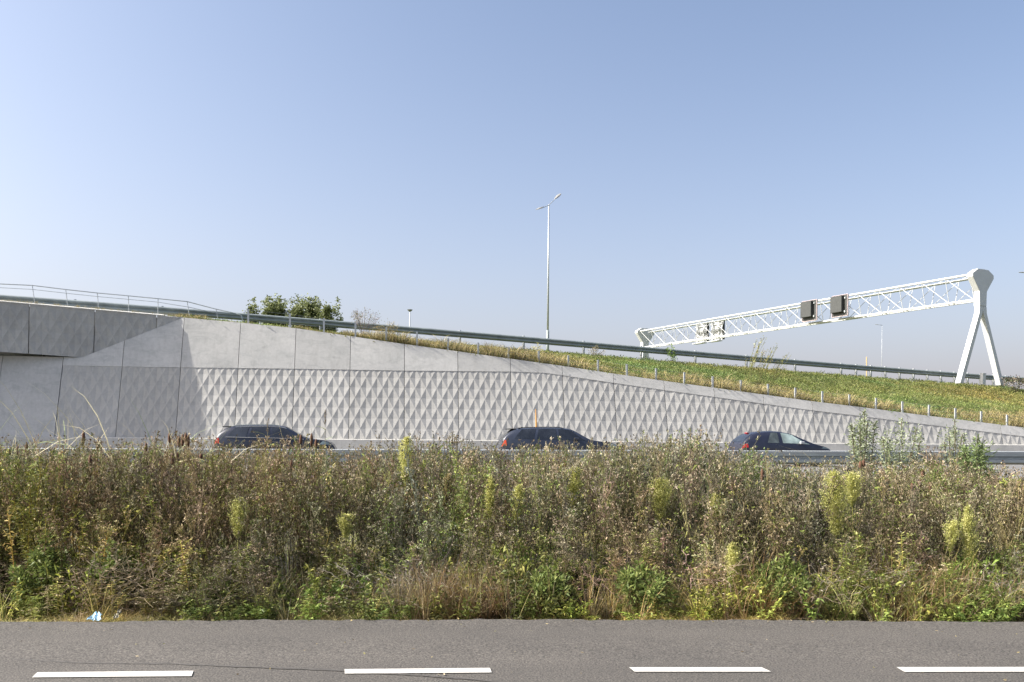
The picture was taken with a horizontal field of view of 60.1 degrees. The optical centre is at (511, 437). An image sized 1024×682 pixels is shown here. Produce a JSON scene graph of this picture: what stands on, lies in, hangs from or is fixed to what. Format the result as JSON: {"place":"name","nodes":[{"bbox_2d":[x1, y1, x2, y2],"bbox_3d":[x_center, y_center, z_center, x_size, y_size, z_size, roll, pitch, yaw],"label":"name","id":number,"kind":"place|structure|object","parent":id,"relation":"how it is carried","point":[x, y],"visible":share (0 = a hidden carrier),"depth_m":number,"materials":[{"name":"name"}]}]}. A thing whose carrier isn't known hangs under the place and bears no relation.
{"place":"outdoors","nodes":[
{"label":"outdoors","id":0,"kind":"place"},
{"bbox_2d":[242,297,261,323],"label":"poplar tree","id":1,"kind":"object","parent":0,"point":[251,308],"visible":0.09,"depth_m":85.74,"materials":[{"name":"green plant"}]},
{"bbox_2d":[260,293,283,324],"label":"poplar tree","id":2,"kind":"object","parent":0,"point":[270,309],"visible":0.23,"depth_m":85.32,"materials":[{"name":"green plant"}]},
{"bbox_2d":[265,295,294,326],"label":"poplar tree","id":3,"kind":"object","parent":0,"point":[282,310],"visible":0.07,"depth_m":87.76,"materials":[{"name":"green plant"}]},
{"bbox_2d":[281,293,308,326],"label":"poplar tree","id":4,"kind":"object","parent":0,"point":[297,310],"visible":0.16,"depth_m":84.95,"materials":[{"name":"green plant"}]},
{"bbox_2d":[301,293,321,329],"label":"poplar tree","id":5,"kind":"object","parent":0,"point":[311,313],"visible":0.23,"depth_m":87.89,"materials":[{"name":"green plant"}]},
{"bbox_2d":[310,296,343,331],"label":"poplar tree","id":6,"kind":"object","parent":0,"point":[325,313],"visible":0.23,"depth_m":85.62,"materials":[{"name":"green plant"}]},
{"bbox_2d":[2,299,1004,386],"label":"crest grass","id":7,"kind":"structure","parent":0,"point":[613,357],"depth_m":58.88,"materials":[{"name":"green plant"}]},
{"bbox_2d":[0,619,1023,681],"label":"road","id":8,"kind":"structure","parent":0,"point":[551,650],"depth_m":6.68,"materials":[{"name":"grey asphalt"}]},
{"bbox_2d":[33,671,192,676],"bbox_3d":[-2.649,1.581,5.907,1.050,0.001,0.136,1,0,-4],"label":"road marking","id":9,"kind":"object","parent":8,"relation":"on","point":[114,674],"visible":1,"depth_m":5.90,"materials":[{"name":"paint"}]},
{"bbox_2d":[21,659,504,681],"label":"road seam","id":10,"kind":"object","parent":8,"relation":"on","point":[257,667],"visible":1,"depth_m":6.13,"materials":[{"name":"black asphalt"}]},
{"bbox_2d":[345,668,490,672],"bbox_3d":[-0.639,1.598,6.054,1.007,0.001,0.121,1,0,-4],"label":"road marking","id":11,"kind":"object","parent":8,"relation":"on","point":[444,670],"visible":1,"depth_m":6.05,"materials":[{"name":"paint"}]},
{"bbox_2d":[629,667,770,671],"bbox_3d":[1.310,1.616,6.155,0.968,0.001,0.118,1,0,-2],"label":"road marking","id":12,"kind":"object","parent":8,"relation":"on","point":[698,669],"visible":1,"depth_m":6.15,"materials":[{"name":"paint"}]},
{"bbox_2d":[897,667,1023,671],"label":"road marking","id":13,"kind":"object","parent":8,"relation":"on","point":[962,669],"visible":1,"depth_m":6.21,"materials":[{"name":"paint"}]},
{"bbox_2d":[0,478,1023,621],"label":"verge ground","id":14,"kind":"structure","parent":0,"point":[280,556],"depth_m":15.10,"materials":[{"name":"green plant"}]},
{"bbox_2d":[5,532,78,617],"bbox_3d":[-4.408,1.314,8.337,0.528,0.868,0.668,1,0,39],"label":"nettle clump","id":15,"kind":"object","parent":14,"relation":"on","point":[39,556],"visible":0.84,"depth_m":8.28,"materials":[{"name":"green plant"}]},
{"bbox_2d":[51,432,92,539],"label":"cattail","id":16,"kind":"object","parent":14,"relation":"on","point":[89,460],"visible":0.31,"depth_m":10.41,"materials":[{"name":"brown plant"}]},
{"bbox_2d":[12,425,135,543],"bbox_3d":[-5.788,0.800,11.872,2.578,2.517,1.060,1,0,0],"label":"cattail","id":17,"kind":"object","parent":14,"relation":"on","point":[83,434],"visible":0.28,"depth_m":12.36,"materials":[{"name":"brown plant"}]},
{"bbox_2d":[87,611,100,620],"bbox_3d":[-3.585,1.546,7.647,0.120,0.070,0.101,1,0,0],"label":"plastic wrapper","id":18,"kind":"object","parent":14,"relation":"on","point":[96,615],"visible":1,"depth_m":7.63,"materials":[{"name":"white plastic"}]},
{"bbox_2d":[83,539,137,610],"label":"nettle clump","id":19,"kind":"object","parent":14,"relation":"on","point":[109,566],"visible":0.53,"depth_m":8.27,"materials":[{"name":"green plant"}]},
{"bbox_2d":[113,609,121,618],"bbox_3d":[-3.429,1.540,7.707,0.058,0.075,0.101,1,0,0],"label":"paper scrap","id":20,"kind":"object","parent":14,"relation":"on","point":[117,614],"visible":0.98,"depth_m":7.71,"materials":[{"name":"white paper"}]},
{"bbox_2d":[72,427,170,578],"bbox_3d":[-5.358,0.909,12.524,2.140,2.189,3.113,1,0,0],"label":"cattail","id":21,"kind":"object","parent":14,"relation":"on","point":[169,438],"visible":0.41,"depth_m":12.30,"materials":[{"name":"brown plant"}]},
{"bbox_2d":[103,423,202,534],"bbox_3d":[-4.695,0.891,12.624,2.603,2.342,1.660,1,0,-20],"label":"cattail","id":22,"kind":"object","parent":14,"relation":"on","point":[178,442],"visible":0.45,"depth_m":12.85,"materials":[{"name":"brown plant"}]},
{"bbox_2d":[0,377,330,577],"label":"reed","id":23,"kind":"object","parent":14,"relation":"on","point":[59,437],"depth_m":12.68,"materials":[{"name":"plant"}]},
{"bbox_2d":[129,454,204,571],"bbox_3d":[-4.010,0.950,10.183,0.916,1.659,1.772,1,0,-19],"label":"cattail","id":24,"kind":"object","parent":14,"relation":"on","point":[201,456],"visible":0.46,"depth_m":10.36,"materials":[{"name":"green plant"}]},
{"bbox_2d":[134,444,203,573],"bbox_3d":[-4.105,0.919,10.876,1.954,1.833,1.454,1,0,-63],"label":"cattail","id":25,"kind":"object","parent":14,"relation":"on","point":[172,480],"visible":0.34,"depth_m":10.81,"materials":[{"name":"brown plant"}]},
{"bbox_2d":[174,433,193,546],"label":"leafy weed","id":26,"kind":"object","parent":14,"relation":"on","point":[181,450],"visible":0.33,"depth_m":13.54,"materials":[{"name":"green plant"}]},
{"bbox_2d":[181,434,249,542],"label":"cattail","id":27,"kind":"object","parent":14,"relation":"on","point":[182,441],"visible":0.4,"depth_m":12.50,"materials":[{"name":"brown plant"}]},
{"bbox_2d":[184,433,247,568],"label":"cattail","id":28,"kind":"object","parent":14,"relation":"on","point":[185,435],"visible":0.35,"depth_m":12.32,"materials":[{"name":"brown plant"}]},
{"bbox_2d":[192,568,242,614],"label":"nettle clump","id":29,"kind":"object","parent":14,"relation":"on","point":[225,587],"visible":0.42,"depth_m":8.27,"materials":[{"name":"green plant"}]},
{"bbox_2d":[186,421,275,573],"bbox_3d":[-4.425,0.828,12.061,2.663,2.412,1.543,1,0,-40],"label":"cattail","id":30,"kind":"object","parent":14,"relation":"on","point":[188,442],"visible":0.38,"depth_m":12.51,"materials":[{"name":"brown plant"}]},
{"bbox_2d":[227,496,252,579],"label":"plume weed","id":31,"kind":"object","parent":14,"relation":"on","point":[237,514],"visible":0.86,"depth_m":8.87,"materials":[{"name":"green plant"}]},
{"bbox_2d":[259,418,273,454],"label":"reed","id":32,"kind":"object","parent":14,"relation":"on","point":[267,430],"visible":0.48,"depth_m":12.20,"materials":[{"name":"beige plant"}]},
{"bbox_2d":[223,399,319,578],"bbox_3d":[-3.218,0.696,12.726,2.128,2.619,2.344,1,0,-40],"label":"cattail","id":33,"kind":"object","parent":14,"relation":"on","point":[300,439],"visible":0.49,"depth_m":12.46,"materials":[{"name":"brown plant"}]},
{"bbox_2d":[286,456,343,585],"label":"cattail","id":34,"kind":"object","parent":14,"relation":"on","point":[291,464],"visible":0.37,"depth_m":10.72,"materials":[{"name":"green plant"}]},
{"bbox_2d":[300,433,341,564],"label":"cattail","id":35,"kind":"object","parent":14,"relation":"on","point":[311,441],"visible":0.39,"depth_m":12.58,"materials":[{"name":"brown plant"}]},
{"bbox_2d":[336,512,355,603],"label":"plume weed","id":36,"kind":"object","parent":14,"relation":"on","point":[343,525],"visible":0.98,"depth_m":9.24,"materials":[{"name":"green plant"}]},
{"bbox_2d":[395,436,415,555],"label":"plume weed","id":37,"kind":"object","parent":14,"relation":"on","point":[405,442],"visible":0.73,"depth_m":10.17,"materials":[{"name":"green plant"}]},
{"bbox_2d":[397,596,427,619],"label":"sedge tuft","id":38,"kind":"object","parent":14,"relation":"on","point":[407,614],"visible":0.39,"depth_m":8.12,"materials":[{"name":"green plant"}]},
{"bbox_2d":[440,473,453,569],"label":"plume weed","id":39,"kind":"object","parent":14,"relation":"on","point":[446,483],"visible":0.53,"depth_m":9.86,"materials":[{"name":"green plant"}]},
{"bbox_2d":[442,432,458,575],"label":"weed","id":40,"kind":"object","parent":14,"relation":"on","point":[450,437],"visible":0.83,"depth_m":12.00,"materials":[{"name":"green plant"}]},
{"bbox_2d":[484,476,496,578],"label":"plume weed","id":41,"kind":"object","parent":14,"relation":"on","point":[490,490],"visible":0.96,"depth_m":9.59,"materials":[{"name":"green plant"}]},
{"bbox_2d":[0,537,1023,621],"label":"herbs","id":42,"kind":"object","parent":14,"relation":"on","point":[550,608],"visible":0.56,"depth_m":8.21,"materials":[{"name":"green plant"}]},
{"bbox_2d":[0,425,1023,621],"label":"dry weeds","id":43,"kind":"object","parent":14,"relation":"on","point":[755,519],"visible":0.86,"depth_m":9.41,"materials":[{"name":"brown plant"}]},
{"bbox_2d":[0,437,1023,621],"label":"green weeds","id":44,"kind":"object","parent":14,"relation":"on","point":[31,544],"visible":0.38,"depth_m":8.89,"materials":[{"name":"green plant"}]},
{"bbox_2d":[0,534,1023,621],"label":"dead twigs","id":45,"kind":"object","parent":14,"relation":"on","point":[244,581],"visible":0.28,"depth_m":8.35,"materials":[{"name":"plant"}]},
{"bbox_2d":[2,448,1023,475],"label":"guardrail","id":46,"kind":"object","parent":14,"relation":"on","point":[1012,457],"visible":0.27,"depth_m":23.59,"materials":[{"name":"metal"}]},
{"bbox_2d":[507,484,525,557],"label":"plume weed","id":47,"kind":"object","parent":14,"relation":"on","point":[517,494],"visible":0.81,"depth_m":9.46,"materials":[{"name":"green plant"}]},
{"bbox_2d":[516,565,580,618],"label":"nettle clump","id":48,"kind":"object","parent":14,"relation":"on","point":[539,585],"visible":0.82,"depth_m":8.26,"materials":[{"name":"green plant"}]},
{"bbox_2d":[563,466,582,512],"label":"plume weed","id":49,"kind":"object","parent":14,"relation":"on","point":[573,487],"visible":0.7,"depth_m":9.85,"materials":[{"name":"green plant"}]},
{"bbox_2d":[610,557,679,617],"bbox_3d":[1.263,1.448,8.388,0.665,0.640,0.666,1,0,41],"label":"nettle clump","id":50,"kind":"object","parent":14,"relation":"on","point":[630,577],"visible":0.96,"depth_m":8.28,"materials":[{"name":"green plant"}]},
{"bbox_2d":[646,477,674,559],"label":"plume weed","id":51,"kind":"object","parent":14,"relation":"on","point":[660,501],"visible":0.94,"depth_m":9.38,"materials":[{"name":"green plant"}]},
{"bbox_2d":[667,428,705,562],"bbox_3d":[2.538,0.962,12.535,0.613,2.198,0.495,1,0,-45],"label":"leafy weed","id":52,"kind":"object","parent":14,"relation":"on","point":[699,447],"visible":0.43,"depth_m":12.48,"materials":[{"name":"green plant"}]},
{"bbox_2d":[705,493,722,554],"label":"plume weed","id":53,"kind":"object","parent":14,"relation":"on","point":[713,504],"visible":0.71,"depth_m":9.29,"materials":[{"name":"green plant"}]},
{"bbox_2d":[724,540,743,588],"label":"plume weed","id":54,"kind":"object","parent":14,"relation":"on","point":[733,553],"visible":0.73,"depth_m":8.45,"materials":[{"name":"green plant"}]},
{"bbox_2d":[738,446,769,563],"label":"leafy weed","id":55,"kind":"object","parent":14,"relation":"on","point":[751,456],"visible":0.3,"depth_m":11.80,"materials":[{"name":"green plant"}]},
{"bbox_2d":[760,463,776,550],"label":"cattail","id":56,"kind":"object","parent":14,"relation":"on","point":[762,472],"visible":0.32,"depth_m":10.59,"materials":[{"name":"brown plant"}]},
{"bbox_2d":[748,551,815,615],"bbox_3d":[2.555,1.392,8.311,0.644,0.640,0.594,1,0,0],"label":"nettle clump","id":57,"kind":"object","parent":14,"relation":"on","point":[781,582],"visible":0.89,"depth_m":8.29,"materials":[{"name":"green plant"}]},
{"bbox_2d":[789,448,876,557],"bbox_3d":[3.528,0.969,10.252,1.326,1.766,1.098,1,0,15],"label":"cattail","id":58,"kind":"object","parent":14,"relation":"on","point":[863,462],"visible":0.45,"depth_m":10.59,"materials":[{"name":"green plant"}]},
{"bbox_2d":[818,469,853,586],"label":"plume weed","id":59,"kind":"object","parent":14,"relation":"on","point":[837,523],"visible":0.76,"depth_m":9.28,"materials":[{"name":"green plant"}]},
{"bbox_2d":[815,449,880,542],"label":"cattail","id":60,"kind":"object","parent":14,"relation":"on","point":[860,462],"visible":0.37,"depth_m":10.58,"materials":[{"name":"green plant"}]},
{"bbox_2d":[840,471,864,550],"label":"plume weed","id":61,"kind":"object","parent":14,"relation":"on","point":[852,485],"visible":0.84,"depth_m":9.47,"materials":[{"name":"green plant"}]},
{"bbox_2d":[844,408,880,539],"bbox_3d":[5.741,0.843,14.501,0.590,2.664,0.493,1,0,37],"label":"willow shrub","id":62,"kind":"object","parent":14,"relation":"on","point":[861,442],"visible":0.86,"depth_m":14.46,"materials":[{"name":"green plant"}]},
{"bbox_2d":[876,415,926,555],"bbox_3d":[6.522,0.917,14.788,0.756,2.592,0.945,1,0,0],"label":"willow shrub","id":63,"kind":"object","parent":14,"relation":"on","point":[885,443],"visible":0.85,"depth_m":14.76,"materials":[{"name":"green plant"}]},
{"bbox_2d":[890,469,958,510],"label":"cattail","id":64,"kind":"object","parent":14,"relation":"on","point":[922,474],"visible":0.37,"depth_m":10.59,"materials":[{"name":"brown plant"}]},
{"bbox_2d":[928,470,969,556],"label":"cattail","id":65,"kind":"object","parent":14,"relation":"on","point":[930,487],"visible":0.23,"depth_m":10.59,"materials":[{"name":"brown plant"}]},
{"bbox_2d":[942,519,962,568],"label":"plume weed","id":66,"kind":"object","parent":14,"relation":"on","point":[953,529],"visible":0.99,"depth_m":8.97,"materials":[{"name":"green plant"}]},
{"bbox_2d":[937,418,968,559],"bbox_3d":[7.284,0.932,14.606,0.532,2.522,0.381,1,0,0],"label":"willow shrub","id":67,"kind":"object","parent":14,"relation":"on","point":[954,436],"visible":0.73,"depth_m":14.60,"materials":[{"name":"green plant"}]},
{"bbox_2d":[907,498,1001,570],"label":"straw grass","id":68,"kind":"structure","parent":14,"relation":"on","point":[943,526],"depth_m":9.59,"materials":[{"name":"brown plant"}]},
{"bbox_2d":[960,502,980,571],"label":"plume weed","id":69,"kind":"object","parent":14,"relation":"on","point":[967,536],"visible":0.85,"depth_m":8.96,"materials":[{"name":"green plant"}]},
{"bbox_2d":[956,434,1000,555],"bbox_3d":[6.557,1.007,12.476,0.502,2.174,0.623,1,0,0],"label":"willow shrub","id":70,"kind":"object","parent":14,"relation":"on","point":[980,455],"visible":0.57,"depth_m":12.46,"materials":[{"name":"green plant"}]},
{"bbox_2d":[953,477,1023,585],"bbox_3d":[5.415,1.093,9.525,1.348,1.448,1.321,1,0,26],"label":"straw grass","id":71,"kind":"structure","parent":14,"relation":"on","point":[1007,523],"depth_m":9.60,"materials":[{"name":"brown plant"}]},
{"bbox_2d":[0,0,1023,388],"label":"sky","id":72,"kind":"structure","parent":0,"point":[706,159],"materials":[{"name":"blue"}]},
{"bbox_2d":[0,318,1023,444],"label":"retaining wall","id":73,"kind":"structure","parent":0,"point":[182,375],"depth_m":44.04,"materials":[{"name":"concrete"}]},
{"bbox_2d":[247,309,1023,425],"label":"wire fence","id":74,"kind":"object","parent":73,"relation":"on","point":[794,392],"visible":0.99,"depth_m":46.40,"materials":[{"name":"metal"}]},
{"bbox_2d":[15,464,1023,479],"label":"motorway","id":75,"kind":"structure","parent":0,"point":[1001,466],"depth_m":34.13,"materials":[{"name":"grey asphalt"}]},
{"bbox_2d":[213,424,336,448],"bbox_3d":[-8.943,0.275,33.782,4.530,1.507,2.006,1,0,-8],"label":"estate car","id":76,"kind":"object","parent":75,"relation":"on","point":[245,433],"visible":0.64,"depth_m":32.94,"materials":[{"name":"black paint"}]},
{"bbox_2d":[0,436,1023,450],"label":"concrete barrier","id":77,"kind":"object","parent":75,"relation":"on","point":[341,443],"visible":0.24,"depth_m":43.08,"materials":[{"name":"grey concrete"}]},
{"bbox_2d":[535,409,536,426],"bbox_3d":[1.053,-0.022,37.185,0.099,2.314,0.468,1,0,-9],"label":"marker stake","id":78,"kind":"object","parent":75,"relation":"on","point":[535,419],"visible":0.41,"depth_m":37.28,"materials":[{"name":"wood"}]},
{"bbox_2d":[496,427,618,465],"bbox_3d":[1.843,0.360,35.336,4.880,1.526,2.006,1,0,-8],"label":"estate car","id":79,"kind":"object","parent":75,"relation":"on","point":[527,435],"visible":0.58,"depth_m":34.49,"materials":[{"name":"grey paint"}]},
{"bbox_2d":[728,431,830,466],"bbox_3d":[11.171,0.479,36.883,4.080,1.454,2.016,1,0,-8],"label":"hatchback","id":80,"kind":"object","parent":75,"relation":"on","point":[775,440],"visible":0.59,"depth_m":36.07,"materials":[{"name":"paint"}]},
{"bbox_2d":[28,618,1018,680],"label":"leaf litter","id":81,"kind":"object","parent":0,"point":[589,619],"visible":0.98,"depth_m":7.46,"materials":[{"name":"brown plant"}]},
{"bbox_2d":[404,346,1023,423],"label":"embankment","id":82,"kind":"structure","parent":0,"point":[979,398],"depth_m":56.50,"materials":[{"name":"green plant"}]},
{"bbox_2d":[350,307,379,332],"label":"brown bush","id":83,"kind":"object","parent":82,"relation":"on","point":[358,320],"visible":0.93,"depth_m":46.99,"materials":[{"name":"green plant"}]},
{"bbox_2d":[373,318,397,334],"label":"brown bush","id":84,"kind":"object","parent":82,"relation":"on","point":[386,326],"visible":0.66,"depth_m":46.56,"materials":[{"name":"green plant"}]},
{"bbox_2d":[536,193,560,349],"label":"lamp post","id":85,"kind":"object","parent":82,"relation":"on","point":[547,330],"visible":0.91,"depth_m":71.94,"materials":[{"name":"metal"}]},
{"bbox_2d":[161,312,1023,426],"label":"dry grass","id":86,"kind":"structure","parent":82,"relation":"on","point":[724,384],"depth_m":47.20,"materials":[{"name":"green plant"}]},
{"bbox_2d":[164,314,1023,428],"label":"bank grass","id":87,"kind":"structure","parent":82,"relation":"on","point":[935,392],"depth_m":54.70,"materials":[{"name":"green plant"}]},
{"bbox_2d":[588,345,604,358],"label":"tall weed","id":88,"kind":"object","parent":82,"relation":"on","point":[593,353],"visible":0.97,"depth_m":53.04,"materials":[{"name":"brown plant"}]},
{"bbox_2d":[666,343,677,361],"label":"young tree","id":89,"kind":"object","parent":82,"relation":"on","point":[673,355],"visible":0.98,"depth_m":56.97,"materials":[{"name":"green plant"}]},
{"bbox_2d":[744,335,766,384],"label":"reed grass","id":90,"kind":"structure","parent":82,"relation":"on","point":[753,362],"depth_m":50.95,"materials":[{"name":"green plant"}]},
{"bbox_2d":[757,343,776,384],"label":"reed grass","id":91,"kind":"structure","parent":82,"relation":"on","point":[759,378],"depth_m":51.02,"materials":[{"name":"green plant"}]},
{"bbox_2d":[768,353,789,386],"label":"reed grass","id":92,"kind":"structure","parent":82,"relation":"on","point":[782,361],"depth_m":50.99,"materials":[{"name":"green plant"}]},
{"bbox_2d":[979,373,986,384],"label":"roadside cabinet","id":93,"kind":"object","parent":82,"relation":"on","point":[982,378],"visible":1,"depth_m":65.41,"materials":[{"name":"grey metal"}]},
{"bbox_2d":[1001,374,1023,391],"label":"dark weed","id":94,"kind":"object","parent":82,"relation":"on","point":[1017,379],"visible":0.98,"depth_m":65.96,"materials":[{"name":"brown plant"}]},
{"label":"ramp road","id":95,"kind":"structure","parent":0,"visible":0},
{"bbox_2d":[0,300,182,356],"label":"motorway bridge","id":96,"kind":"structure","parent":95,"relation":"on","point":[42,330],"depth_m":42.02,"materials":[{"name":"concrete"}]},
{"bbox_2d":[0,283,242,320],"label":"bridge railing","id":97,"kind":"object","parent":96,"relation":"on","point":[97,296],"visible":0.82,"depth_m":43.45,"materials":[{"name":"metal"}]},
{"bbox_2d":[0,295,1023,386],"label":"guardrail","id":98,"kind":"object","parent":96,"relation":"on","point":[523,340],"visible":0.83,"depth_m":52.74,"materials":[{"name":"metal"}]},
{"bbox_2d":[635,269,1003,385],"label":"signal gantry","id":99,"kind":"object","parent":95,"relation":"on","point":[980,281],"visible":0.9,"depth_m":70.63,"materials":[{"name":"white metal"}]},
{"bbox_2d":[692,322,708,344],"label":"sign frame","id":100,"kind":"object","parent":99,"relation":"attached to","point":[704,334],"visible":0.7,"depth_m":95.64,"materials":[{"name":"white paint"}]},
{"bbox_2d":[707,321,724,341],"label":"sign frame","id":101,"kind":"object","parent":99,"relation":"attached to","point":[717,332],"visible":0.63,"depth_m":93.52,"materials":[{"name":"white paint"}]},
{"bbox_2d":[800,299,817,321],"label":"signal box","id":102,"kind":"object","parent":99,"relation":"attached to","point":[808,310],"visible":1,"depth_m":79.44,"materials":[{"name":"metal"}]},
{"bbox_2d":[830,294,848,317],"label":"signal box","id":103,"kind":"object","parent":99,"relation":"attached to","point":[839,304],"visible":1,"depth_m":76.43,"materials":[{"name":"metal"}]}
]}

